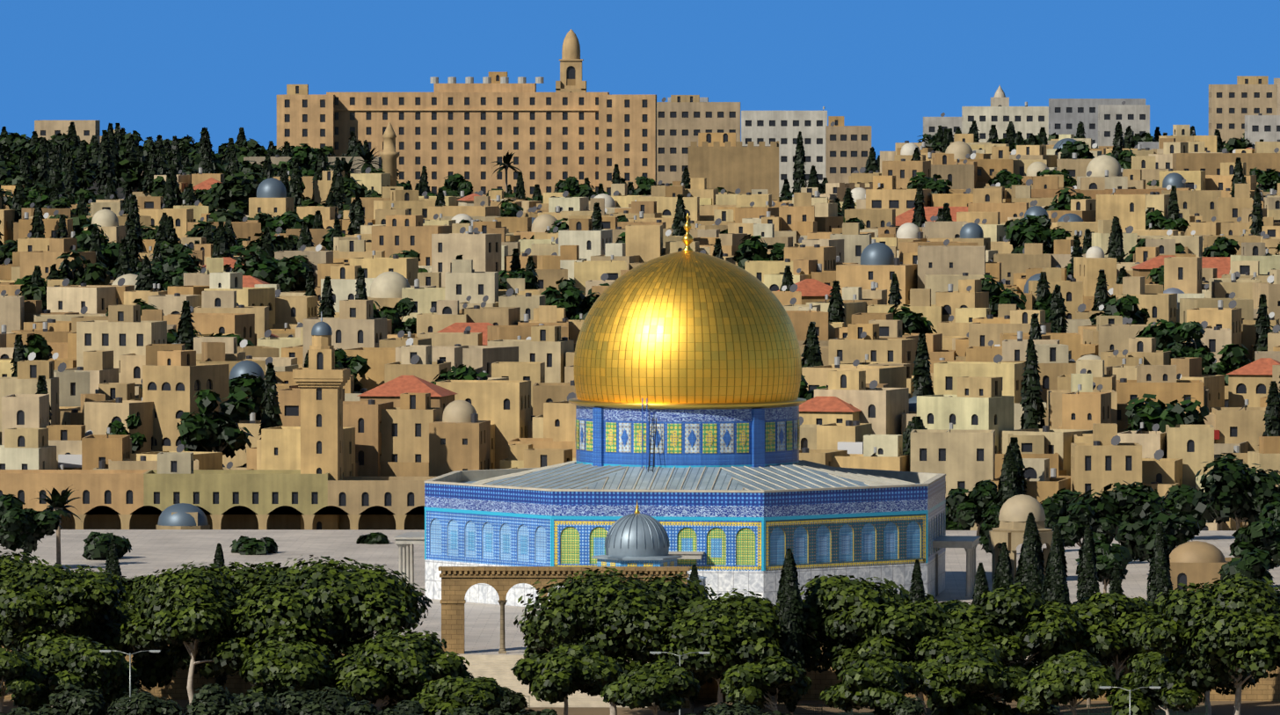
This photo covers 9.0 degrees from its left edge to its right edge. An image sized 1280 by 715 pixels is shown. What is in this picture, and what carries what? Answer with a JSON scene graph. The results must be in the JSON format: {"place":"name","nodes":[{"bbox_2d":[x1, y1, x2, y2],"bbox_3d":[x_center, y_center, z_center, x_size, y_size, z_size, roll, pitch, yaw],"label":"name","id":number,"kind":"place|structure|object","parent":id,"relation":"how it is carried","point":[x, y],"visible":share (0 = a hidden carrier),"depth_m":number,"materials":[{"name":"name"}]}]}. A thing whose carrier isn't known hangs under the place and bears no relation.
{"place":"outdoors","nodes":[
{"label":"outdoors","id":0,"kind":"place"},
{"bbox_2d":[0,0,1279,159],"label":"sky","id":1,"kind":"structure","parent":0,"point":[168,69],"materials":[{"name":"blue"}]},
{"bbox_2d":[1,181,1279,714],"bbox_3d":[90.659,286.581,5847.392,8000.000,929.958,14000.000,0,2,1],"label":"ground","id":2,"kind":"structure","parent":0,"point":[1227,706],"depth_m":737.75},
{"bbox_2d":[0,124,1279,530],"bbox_3d":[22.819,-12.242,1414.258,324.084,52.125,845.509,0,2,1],"label":"city houses","id":3,"kind":"structure","parent":2,"relation":"on","point":[403,415],"depth_m":1182.92,"materials":[{"name":"stone"}]},
{"bbox_2d":[0,511,1279,714],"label":"trees","id":4,"kind":"object","parent":2,"relation":"on","point":[1032,640],"visible":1,"depth_m":714.68,"materials":[{"name":"green plant"}]},
{"bbox_2d":[0,120,1279,494],"bbox_3d":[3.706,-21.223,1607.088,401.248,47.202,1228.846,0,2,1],"label":"city trees","id":5,"kind":"object","parent":2,"relation":"on","point":[70,168],"visible":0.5,"depth_m":1367.40,"materials":[{"name":"green plant"}]},
{"bbox_2d":[0,29,1279,591],"bbox_3d":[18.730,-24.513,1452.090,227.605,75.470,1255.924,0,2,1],"label":"stone buildings","id":6,"kind":"structure","parent":2,"relation":"on","point":[469,129],"depth_m":1584.88,"materials":[{"name":"stone"}]},
{"bbox_2d":[0,529,1279,707],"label":"platform","id":7,"kind":"structure","parent":2,"relation":"on","point":[156,550],"depth_m":882.43,"materials":[{"name":"stone"}]},
{"bbox_2d":[438,566,690,653],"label":"arcade","id":8,"kind":"object","parent":7,"relation":"on","point":[457,582],"visible":0.46,"depth_m":749.20,"materials":[{"name":"stone"}]},
{"bbox_2d":[0,444,1279,593],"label":"trees","id":9,"kind":"object","parent":7,"relation":"on","point":[1129,517],"visible":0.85,"depth_m":890.83,"materials":[{"name":"green plant"}]},
{"bbox_2d":[591,501,706,596],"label":"dome of the chain","id":10,"kind":"structure","parent":7,"relation":"on","point":[636,538],"depth_m":789.59,"materials":[{"name":"metal"}]},
{"bbox_2d":[423,397,945,606],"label":"dome of the rock","id":11,"kind":"structure","parent":7,"relation":"on","point":[742,496],"depth_m":819.70,"materials":[{"name":"tile"}]},
{"bbox_2d":[573,213,801,402],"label":"golden dome","id":12,"kind":"structure","parent":11,"relation":"on","point":[687,323],"depth_m":826.53,"materials":[{"name":"gold metal"}]},
{"bbox_2d":[393,531,981,598],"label":"porches","id":13,"kind":"object","parent":7,"relation":"on","point":[406,541],"visible":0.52,"depth_m":833.60,"materials":[{"name":"stone"}]},
{"bbox_2d":[34,75,1279,196],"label":"buildings","id":14,"kind":"structure","parent":0,"point":[836,150],"depth_m":2045.16,"materials":[{"name":"stone"}]},
{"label":"ground","id":15,"kind":"structure","parent":0,"visible":0},
{"bbox_2d":[0,681,1061,714],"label":"bushes","id":16,"kind":"object","parent":15,"relation":"on","point":[214,699],"visible":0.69,"depth_m":687.61,"materials":[{"name":"green plant"}]},
{"bbox_2d":[99,649,1207,714],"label":"fence and lamps","id":17,"kind":"object","parent":15,"relation":"on","point":[656,652],"visible":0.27,"depth_m":719.43,"materials":[{"name":"metal"}]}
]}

